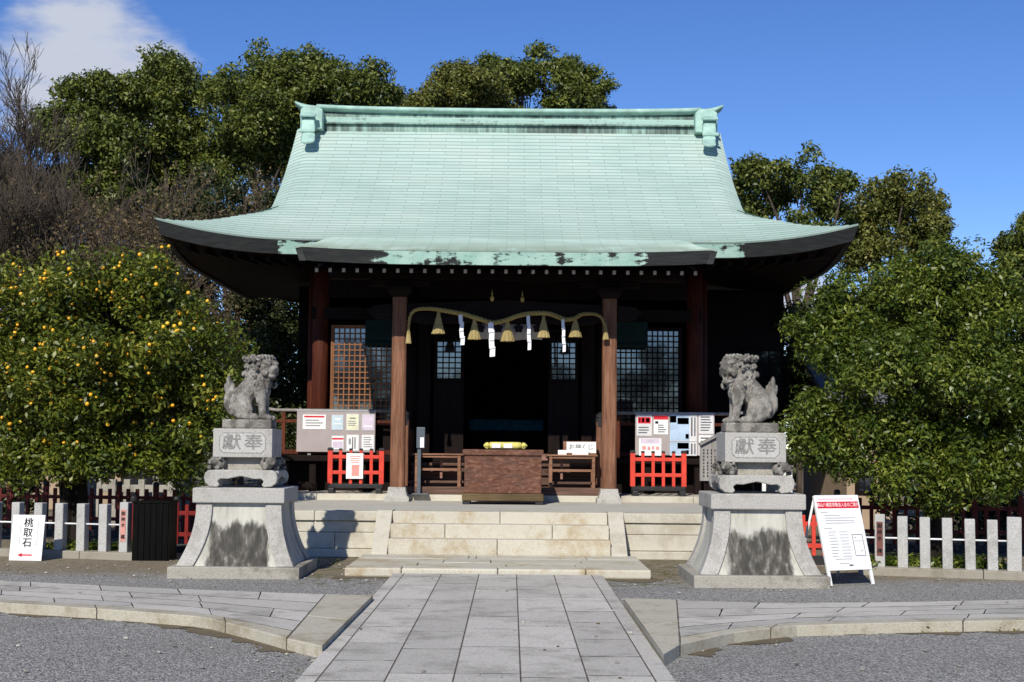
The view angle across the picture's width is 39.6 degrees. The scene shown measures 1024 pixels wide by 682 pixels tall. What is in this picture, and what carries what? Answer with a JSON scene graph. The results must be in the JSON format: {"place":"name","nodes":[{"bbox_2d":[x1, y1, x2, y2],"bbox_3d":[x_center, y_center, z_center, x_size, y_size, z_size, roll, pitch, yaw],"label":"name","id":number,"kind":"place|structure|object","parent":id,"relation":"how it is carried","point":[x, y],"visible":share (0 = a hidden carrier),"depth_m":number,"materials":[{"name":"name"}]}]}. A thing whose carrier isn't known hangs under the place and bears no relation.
{"place":"outdoors","nodes":[
{"label":"outdoors","id":0,"kind":"place"},
{"bbox_2d":[0,580,324,629],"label":"side path","id":1,"kind":"structure","parent":0,"point":[305,604],"depth_m":13.54,"materials":[{"name":"stone"}]},
{"bbox_2d":[0,580,322,630],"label":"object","id":2,"kind":"structure","parent":1,"relation":"on","point":[185,600],"depth_m":13.54,"materials":[{"name":"grey stone"}]},
{"bbox_2d":[177,447,205,530],"bbox_3d":[-5.756,2.483,25.083,0.700,1.750,0.606,1,-4,0],"label":"stone lantern","id":3,"kind":"object","parent":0,"point":[187,501],"visible":0.02,"depth_m":24.98,"materials":[{"name":"stone"}]},
{"bbox_2d":[295,573,675,681],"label":"path","id":4,"kind":"structure","parent":0,"point":[490,629],"depth_m":11.48,"materials":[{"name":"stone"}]},
{"bbox_2d":[0,445,1023,681],"bbox_3d":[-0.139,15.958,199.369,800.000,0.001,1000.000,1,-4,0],"label":"ground","id":5,"kind":"structure","parent":0,"point":[58,649],"depth_m":11.43,"materials":[{"name":"grey gravel"}]},
{"bbox_2d":[0,436,43,527],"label":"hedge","id":6,"kind":"object","parent":5,"relation":"on","point":[32,491],"visible":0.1,"depth_m":24.93,"materials":[{"name":"green plant"}]},
{"bbox_2d":[9,515,45,560],"bbox_3d":[-6.406,2.600,18.798,0.436,0.594,0.106,0,-4,4],"label":"direction sign","id":7,"kind":"object","parent":5,"relation":"on","point":[27,537],"visible":1,"depth_m":18.79,"materials":[{"name":"white paper"}]},
{"bbox_2d":[0,31,129,437],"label":"bare tree","id":8,"kind":"object","parent":5,"relation":"on","point":[48,182],"visible":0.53,"depth_m":33.15,"materials":[{"name":"brown plant"}]},
{"bbox_2d":[0,502,131,560],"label":"stone fence","id":9,"kind":"object","parent":5,"relation":"on","point":[102,552],"visible":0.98,"depth_m":19.23,"materials":[{"name":"stone"}]},
{"bbox_2d":[0,161,152,512],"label":"bare tree","id":10,"kind":"object","parent":5,"relation":"on","point":[20,244],"visible":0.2,"depth_m":30.30,"materials":[{"name":"brown plant"}]},
{"bbox_2d":[42,538,131,557],"bbox_3d":[-5.862,2.922,19.798,1.705,0.356,1.277,1,-4,0],"label":"ground cover","id":11,"kind":"object","parent":5,"relation":"on","point":[71,544],"visible":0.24,"depth_m":19.64,"materials":[{"name":"green plant"}]},
{"bbox_2d":[28,66,166,236],"bbox_3d":[-11.927,-1.772,40.036,4.292,12.477,3.969,1,-4,0],"label":"evergreen tree","id":12,"kind":"object","parent":5,"relation":"on","point":[99,141],"visible":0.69,"depth_m":39.64,"materials":[{"name":"green plant"}]},
{"bbox_2d":[0,480,195,538],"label":"picket fence","id":13,"kind":"object","parent":5,"relation":"on","point":[46,496],"visible":0.41,"depth_m":23.43,"materials":[{"name":"paint"}]},
{"bbox_2d":[16,174,189,340],"bbox_3d":[-9.888,-0.085,32.686,5.523,7.911,5.563,2,-4,-21],"label":"bare tree","id":14,"kind":"object","parent":5,"relation":"on","point":[89,232],"visible":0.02,"depth_m":31.43,"materials":[{"name":"brown plant"}]},
{"bbox_2d":[51,120,198,287],"bbox_3d":[-10.070,-1.034,36.966,6.110,10.412,7.311,3,-5,-26],"label":"bare tree","id":15,"kind":"object","parent":5,"relation":"on","point":[162,204],"visible":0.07,"depth_m":38.38,"materials":[{"name":"brown plant"}]},
{"bbox_2d":[0,242,262,544],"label":"citrus tree","id":16,"kind":"object","parent":5,"relation":"on","point":[75,387],"visible":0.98,"depth_m":20.52,"materials":[{"name":"green plant"}]},
{"bbox_2d":[96,476,176,523],"bbox_3d":[-7.125,2.919,26.855,1.760,1.110,0.300,1,-4,0],"label":"stone balustrade","id":17,"kind":"object","parent":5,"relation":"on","point":[142,486],"visible":0.19,"depth_m":26.80,"materials":[{"name":"stone"}]},
{"bbox_2d":[0,612,292,652],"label":"dirt strip","id":18,"kind":"object","parent":5,"relation":"on","point":[211,632],"visible":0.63,"depth_m":11.86,"materials":[{"name":"soil"}]},
{"bbox_2d":[91,40,216,494],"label":"evergreen tree","id":19,"kind":"object","parent":5,"relation":"on","point":[171,77],"visible":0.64,"depth_m":42.28,"materials":[{"name":"green plant"}]},
{"bbox_2d":[132,500,177,560],"bbox_3d":[-4.821,2.551,19.194,0.512,0.785,0.530,1,-4,-2],"label":"slatted screen","id":20,"kind":"object","parent":5,"relation":"on","point":[154,534],"visible":1,"depth_m":18.95,"materials":[{"name":"black wood"}]},
{"bbox_2d":[130,496,195,552],"bbox_3d":[-4.820,2.631,20.411,1.365,0.800,0.099,0,-4,5],"label":"picket fence","id":21,"kind":"object","parent":5,"relation":"on","point":[186,533],"visible":0.2,"depth_m":20.38,"materials":[{"name":"paint"}]},
{"bbox_2d":[69,130,288,449],"bbox_3d":[-8.206,-0.473,32.113,6.556,8.627,6.692,-1,-4,16],"label":"bare tree","id":22,"kind":"object","parent":5,"relation":"on","point":[150,236],"visible":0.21,"depth_m":30.96,"materials":[{"name":"brown plant"}]},
{"bbox_2d":[0,594,372,656],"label":"side path left kerb","id":23,"kind":"structure","parent":5,"relation":"on","point":[318,630],"depth_m":12.35,"materials":[{"name":"stone"}]},
{"bbox_2d":[1,590,372,637],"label":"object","id":24,"kind":"object","parent":5,"relation":"on","point":[284,609],"visible":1,"depth_m":12.53,"materials":[{"name":"grey stone"}]},
{"bbox_2d":[131,161,298,484],"bbox_3d":[-7.371,-0.111,37.225,5.931,8.840,4.538,1,-4,0],"label":"evergreen tree","id":25,"kind":"object","parent":5,"relation":"on","point":[288,314],"visible":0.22,"depth_m":36.64,"materials":[{"name":"green plant"}]},
{"bbox_2d":[167,428,316,579],"bbox_3d":[-3.238,1.959,17.361,1.540,1.770,1.540,1,-4,0],"label":"statue pedestal","id":26,"kind":"object","parent":5,"relation":"on","point":[245,532],"visible":1,"depth_m":16.84,"materials":[{"name":"stone"}]},
{"bbox_2d":[222,354,278,428],"bbox_3d":[-3.197,0.622,17.483,0.687,0.913,0.452,1,-4,0],"label":"guardian lion","id":27,"kind":"object","parent":26,"relation":"on","point":[260,373],"visible":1,"depth_m":17.32},
{"bbox_2d":[212,318,307,468],"bbox_3d":[-4.930,1.583,27.652,2.980,4.127,1.976,-2,-5,29],"label":"evergreen shrub","id":28,"kind":"object","parent":5,"relation":"on","point":[286,397],"visible":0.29,"depth_m":27.35,"materials":[{"name":"green plant"}]},
{"bbox_2d":[187,36,411,485],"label":"evergreen tree","id":29,"kind":"object","parent":5,"relation":"on","point":[259,111],"visible":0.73,"depth_m":41.08,"materials":[{"name":"green plant"}]},
{"bbox_2d":[332,576,389,578],"bbox_3d":[-1.744,2.794,16.788,0.750,0.001,0.348,1,-4,0],"label":"dirt strip","id":30,"kind":"object","parent":5,"relation":"on","point":[345,577],"visible":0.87,"depth_m":16.82,"materials":[{"name":"soil"}]},
{"bbox_2d":[395,56,529,108],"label":"evergreen tree","id":31,"kind":"object","parent":5,"relation":"on","point":[461,83],"visible":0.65,"depth_m":45.92,"materials":[{"name":"green plant"}]},
{"bbox_2d":[345,509,650,578],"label":"stone steps","id":32,"kind":"structure","parent":5,"relation":"on","point":[420,541],"depth_m":19.13,"materials":[{"name":"beige stone"}]},
{"bbox_2d":[294,490,701,559],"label":"stone platform","id":33,"kind":"structure","parent":5,"relation":"on","point":[658,526],"depth_m":19.93,"materials":[{"name":"beige stone"}]},
{"bbox_2d":[327,447,384,493],"bbox_3d":[-2.656,2.199,24.183,0.964,0.770,0.380,1,-4,-2],"label":"barrier","id":34,"kind":"object","parent":33,"relation":"on","point":[340,472],"visible":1,"depth_m":24.15,"materials":[{"name":"paint"}]},
{"bbox_2d":[346,453,362,478],"bbox_3d":[-2.670,2.120,24.133,0.285,0.430,0.013,1,-4,-2],"label":"hanging poster","id":35,"kind":"object","parent":34,"relation":"hanging from","point":[354,465],"visible":1,"depth_m":24.13,"materials":[{"name":"white paper"}]},
{"bbox_2d":[412,427,428,494],"bbox_3d":[-1.525,2.007,23.816,0.280,1.121,0.280,1,-4,0],"label":"dispenser stand","id":36,"kind":"object","parent":33,"relation":"on","point":[420,443],"visible":1,"depth_m":23.79,"materials":[{"name":"grey metal"}]},
{"bbox_2d":[462,449,543,504],"bbox_3d":[-0.144,2.172,22.803,1.289,0.860,0.720,1,-4,0],"label":"offertory box","id":37,"kind":"object","parent":33,"relation":"on","point":[500,475],"visible":1,"depth_m":22.47,"materials":[{"name":"brown wood"}]},
{"bbox_2d":[484,442,526,448],"bbox_3d":[-0.107,1.684,22.886,0.702,0.116,0.133,1,-4,0],"label":"cloth bundle","id":38,"kind":"object","parent":37,"relation":"on","point":[506,445],"visible":1,"depth_m":22.84,"materials":[{"name":"yellow fabric"}]},
{"bbox_2d":[156,101,858,503],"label":"shrine hall","id":39,"kind":"structure","parent":33,"relation":"on","point":[660,251],"depth_m":25.57,"materials":[{"name":"green metal"}]},
{"bbox_2d":[296,410,375,454],"bbox_3d":[-3.101,1.616,25.081,1.403,0.799,0.092,1,-4,0],"label":"notice board","id":40,"kind":"object","parent":39,"relation":"on","point":[325,430],"visible":0.94,"depth_m":25.05,"materials":[{"name":"grey wood"}]},
{"bbox_2d":[330,325,391,425],"bbox_3d":[-2.635,0.613,25.520,1.240,1.797,0.060,0,-4,0],"label":"lattice door","id":41,"kind":"structure","parent":39,"relation":"in","point":[360,374],"depth_m":25.52,"materials":[{"name":"brown wood"}]},
{"bbox_2d":[412,453,462,486],"bbox_3d":[-1.250,2.183,24.075,0.860,0.557,0.400,1,-4,0],"label":"side table","id":42,"kind":"object","parent":39,"relation":"on","point":[444,455],"visible":0.81,"depth_m":23.90,"materials":[{"name":"brown wood"}]},
{"bbox_2d":[433,382,463,453],"bbox_3d":[-1.142,1.403,25.539,0.540,1.330,0.050,0,-4,0],"label":"door panel","id":43,"kind":"structure","parent":39,"relation":"in","point":[448,403],"depth_m":25.51,"materials":[{"name":"brown wood"}]},
{"bbox_2d":[434,328,463,381],"bbox_3d":[-1.132,0.246,25.628,0.540,0.970,0.060,0,-4,0],"label":"lattice door","id":44,"kind":"structure","parent":39,"relation":"in","point":[448,351],"depth_m":25.62,"materials":[{"name":"brown wood"}]},
{"bbox_2d":[440,455,464,477],"bbox_3d":[-0.877,2.133,24.269,0.720,0.420,0.056,1,-4,0],"label":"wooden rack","id":45,"kind":"object","parent":39,"relation":"on","point":[441,460],"visible":0.27,"depth_m":24.25,"materials":[{"name":"brown wood"}]},
{"bbox_2d":[406,307,608,356],"bbox_3d":[-0.078,-0.143,23.399,3.345,0.826,0.193,1,-4,0],"label":"straw rope","id":46,"kind":"object","parent":39,"relation":"hanging from","point":[507,334],"visible":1,"depth_m":23.37,"materials":[{"name":"beige fabric"}]},
{"bbox_2d":[477,323,541,339],"bbox_3d":[-0.055,-0.166,25.471,1.199,0.306,0.049,1,-4,0],"label":"crest curtain","id":47,"kind":"object","parent":39,"relation":"hanging from","point":[519,331],"visible":0.78,"depth_m":25.46,"materials":[{"name":"white fabric"}]},
{"bbox_2d":[542,455,562,478],"bbox_3d":[0.516,2.145,24.269,0.720,0.420,0.056,1,-4,0],"label":"wooden rack","id":48,"kind":"object","parent":39,"relation":"on","point":[561,464],"visible":0.25,"depth_m":24.25,"materials":[{"name":"brown wood"}]},
{"bbox_2d":[548,383,577,453],"bbox_3d":[0.918,1.421,25.539,0.540,1.330,0.050,0,-4,0],"label":"door panel","id":49,"kind":"structure","parent":39,"relation":"in","point":[562,397],"depth_m":25.52,"materials":[{"name":"brown wood"}]},
{"bbox_2d":[548,329,578,382],"bbox_3d":[0.928,0.264,25.628,0.540,0.970,0.060,0,-4,0],"label":"lattice door","id":50,"kind":"structure","parent":39,"relation":"in","point":[562,366],"depth_m":25.62,"materials":[{"name":"brown wood"}]},
{"bbox_2d":[546,454,597,487],"bbox_3d":[1.010,2.203,24.075,0.860,0.557,0.400,1,-4,0],"label":"side table","id":51,"kind":"object","parent":39,"relation":"on","point":[557,456],"visible":1,"depth_m":23.90,"materials":[{"name":"brown wood"}]},
{"bbox_2d":[563,441,596,454],"bbox_3d":[1.150,1.815,24.130,0.563,0.225,0.126,1,-4,0],"label":"sign box","id":52,"kind":"object","parent":51,"relation":"on","point":[590,446],"visible":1,"depth_m":24.07,"materials":[{"name":"white paper"}]},
{"bbox_2d":[572,448,587,454],"bbox_3d":[1.151,1.864,23.979,0.272,0.105,0.060,1,-4,0],"label":"leaflet holder","id":53,"kind":"object","parent":51,"relation":"on","point":[576,451],"visible":1,"depth_m":23.97,"materials":[{"name":"white paper"}]},
{"bbox_2d":[617,328,681,427],"bbox_3d":[2.424,0.657,25.520,1.240,1.797,0.060,0,-4,0],"label":"lattice door","id":54,"kind":"structure","parent":39,"relation":"in","point":[649,379],"depth_m":25.52,"materials":[{"name":"brown wood"}]},
{"bbox_2d":[621,428,680,457],"bbox_3d":[2.434,1.829,25.451,1.300,0.530,0.050,0,-4,0],"label":"door panel","id":55,"kind":"structure","parent":39,"relation":"in","point":[627,434],"depth_m":25.43,"materials":[{"name":"brown wood"}]},
{"bbox_2d":[635,412,714,457],"bbox_3d":[2.869,1.663,25.084,1.416,0.810,0.087,1,-4,0],"label":"notice board","id":56,"kind":"object","parent":39,"relation":"on","point":[658,433],"visible":0.9,"depth_m":25.05,"materials":[{"name":"white paper"}]},
{"bbox_2d":[742,348,783,392],"bbox_3d":[5.156,0.605,29.205,0.839,0.918,0.060,0,-4,0],"label":"wing window","id":57,"kind":"structure","parent":39,"relation":"in","point":[769,364],"depth_m":29.21,"materials":[{"name":"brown wood"}]},
{"bbox_2d":[630,450,686,495],"bbox_3d":[2.483,2.242,24.153,0.964,0.770,0.380,1,-4,0],"label":"barrier","id":58,"kind":"object","parent":33,"relation":"on","point":[681,490],"visible":1,"depth_m":24.12,"materials":[{"name":"red paint"}]},
{"bbox_2d":[4,560,1018,681],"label":"pebbles","id":59,"kind":"object","parent":5,"relation":"on","point":[424,671],"visible":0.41,"depth_m":14.59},
{"bbox_2d":[41,566,1006,677],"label":"fallen leaves","id":60,"kind":"object","parent":5,"relation":"on","point":[408,605],"visible":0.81,"depth_m":11.05,"materials":[{"name":"brown plant"}]},
{"bbox_2d":[473,38,621,108],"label":"evergreen tree","id":61,"kind":"object","parent":5,"relation":"on","point":[575,87],"visible":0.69,"depth_m":49.96,"materials":[{"name":"green plant"}]},
{"bbox_2d":[178,308,1023,491],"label":"wood","id":62,"kind":"object","parent":5,"relation":"on","point":[787,460],"visible":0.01,"depth_m":50.79,"materials":[{"name":"green plant"}]},
{"bbox_2d":[605,579,662,582],"bbox_3d":[1.405,2.814,16.691,0.750,0.001,0.542,1,-4,0],"label":"dirt strip","id":63,"kind":"object","parent":5,"relation":"on","point":[639,580],"visible":0.9,"depth_m":16.74,"materials":[{"name":"brown soil"}]},
{"bbox_2d":[318,559,1019,632],"bbox_3d":[0.645,2.754,15.846,6.060,0.161,8.615,2,-4,-15],"label":"ground cover","id":64,"kind":"object","parent":5,"relation":"on","point":[663,572],"visible":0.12,"depth_m":17.57,"materials":[{"name":"green plant"}]},
{"bbox_2d":[698,432,758,490],"bbox_3d":[2.862,2.046,18.508,0.862,1.867,0.150,1,-4,0],"label":"information board","id":65,"kind":"object","parent":5,"relation":"on","point":[707,453],"visible":0.29,"depth_m":18.52,"materials":[{"name":"white wood"}]},
{"bbox_2d":[678,432,830,588],"bbox_3d":[2.825,1.973,16.827,1.540,1.770,1.540,1,-4,0],"label":"statue pedestal","id":66,"kind":"object","parent":5,"relation":"on","point":[751,539],"visible":1,"depth_m":16.30,"materials":[{"name":"stone"}]},
{"bbox_2d":[719,353,778,432],"bbox_3d":[2.811,0.623,16.950,0.714,0.938,0.452,1,-4,0],"label":"guardian lion","id":67,"kind":"object","parent":66,"relation":"on","point":[738,372],"visible":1,"depth_m":16.79},
{"bbox_2d":[762,472,791,491],"bbox_3d":[4.821,2.938,25.879,0.580,1.100,0.100,1,-4,0],"label":"paling fence","id":68,"kind":"object","parent":5,"relation":"on","point":[763,487],"visible":0.05,"depth_m":25.85,"materials":[{"name":"white paint"}]},
{"bbox_2d":[624,599,965,650],"bbox_3d":[7.388,2.539,13.323,13.506,0.001,3.524,1,-4,-11],"label":"side path right bed","id":69,"kind":"object","parent":5,"relation":"on","point":[726,629],"visible":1,"depth_m":11.98,"materials":[{"name":"grey stone"}]},
{"bbox_2d":[728,140,863,493],"bbox_3d":[7.506,-0.408,38.185,4.046,9.828,2.816,1,-4,0],"label":"evergreen tree","id":70,"kind":"object","parent":5,"relation":"on","point":[823,184],"visible":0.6,"depth_m":38.24,"materials":[{"name":"green plant"}]},
{"bbox_2d":[802,515,824,564],"bbox_3d":[4.091,2.638,19.288,0.653,0.780,0.099,0,-4,5],"label":"picket fence","id":71,"kind":"object","parent":5,"relation":"on","point":[817,559],"visible":0.15,"depth_m":19.26,"materials":[{"name":"paint"}]},
{"bbox_2d":[624,598,1023,665],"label":"side path right kerb","id":72,"kind":"structure","parent":5,"relation":"on","point":[658,618],"depth_m":12.11,"materials":[{"name":"stone"}]},
{"bbox_2d":[805,495,874,585],"bbox_3d":[3.785,2.327,16.718,0.630,1.027,0.697,2,-5,-24],"label":"notice easel","id":73,"kind":"object","parent":5,"relation":"on","point":[843,540],"visible":1,"depth_m":16.56,"materials":[{"name":"white paint"}]},
{"bbox_2d":[797,351,914,528],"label":"house","id":74,"kind":"structure","parent":5,"relation":"on","point":[817,484],"depth_m":27.57,"materials":[{"name":"beige paint"}]},
{"bbox_2d":[855,462,875,493],"bbox_3d":[6.678,2.595,26.876,0.400,0.600,0.082,0,-4,0],"label":"window","id":75,"kind":"structure","parent":74,"relation":"in","point":[861,486],"depth_m":26.83,"materials":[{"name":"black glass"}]},
{"bbox_2d":[689,630,1023,656],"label":"dirt strip","id":76,"kind":"object","parent":5,"relation":"on","point":[709,652],"visible":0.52,"depth_m":11.68,"materials":[{"name":"brown soil"}]},
{"bbox_2d":[770,230,1023,558],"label":"evergreen tree","id":77,"kind":"object","parent":5,"relation":"on","point":[905,339],"visible":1,"depth_m":20.04,"materials":[{"name":"green plant"}]},
{"bbox_2d":[835,164,958,496],"bbox_3d":[10.699,-0.082,40.108,4.248,9.510,3.038,1,-4,0],"label":"evergreen tree","id":78,"kind":"object","parent":5,"relation":"on","point":[881,206],"visible":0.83,"depth_m":39.52,"materials":[{"name":"green plant"}]},
{"bbox_2d":[772,260,1023,517],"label":"evergreen tree","id":79,"kind":"object","parent":5,"relation":"on","point":[790,374],"visible":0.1,"depth_m":29.46,"materials":[{"name":"green plant"}]},
{"bbox_2d":[834,489,1023,553],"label":"picket fence","id":80,"kind":"object","parent":5,"relation":"on","point":[975,509],"visible":0.33,"depth_m":21.67,"materials":[{"name":"paint"}]},
{"bbox_2d":[870,552,1006,569],"bbox_3d":[5.357,2.904,18.345,2.051,0.377,1.136,1,-4,-8],"label":"ground cover","id":81,"kind":"object","parent":5,"relation":"on","point":[958,562],"visible":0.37,"depth_m":18.12,"materials":[{"name":"green plant"}]},
{"bbox_2d":[858,514,1023,579],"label":"stone fence","id":82,"kind":"object","parent":5,"relation":"on","point":[1014,571],"visible":0.98,"depth_m":17.53,"materials":[{"name":"stone"}]},
{"bbox_2d":[865,432,1023,539],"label":"hedge","id":83,"kind":"object","parent":5,"relation":"on","point":[1003,521],"visible":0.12,"depth_m":24.31,"materials":[{"name":"green plant"}]},
{"bbox_2d":[989,211,1023,331],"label":"evergreen tree","id":84,"kind":"object","parent":5,"relation":"on","point":[1012,241],"visible":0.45,"depth_m":35.85,"materials":[{"name":"green plant"}]},
{"bbox_2d":[0,0,1023,448],"label":"sky","id":85,"kind":"structure","parent":0,"point":[880,85],"materials":[{"name":"blue"}]},
{"bbox_2d":[558,450,566,454],"bbox_3d":[0.847,1.877,23.978,0.144,0.075,0.060,1,-4,0],"label":"leaflet holder","id":86,"kind":"object","parent":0,"point":[562,452],"visible":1,"depth_m":23.96,"materials":[{"name":"white paper"}]},
{"bbox_2d":[677,599,1023,636],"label":"side path","id":87,"kind":"structure","parent":0,"point":[694,614],"depth_m":13.00,"materials":[{"name":"stone"}]},
{"bbox_2d":[676,599,1020,636],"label":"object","id":88,"kind":"structure","parent":87,"relation":"on","point":[824,607],"depth_m":12.96,"materials":[{"name":"grey stone"}]}
]}

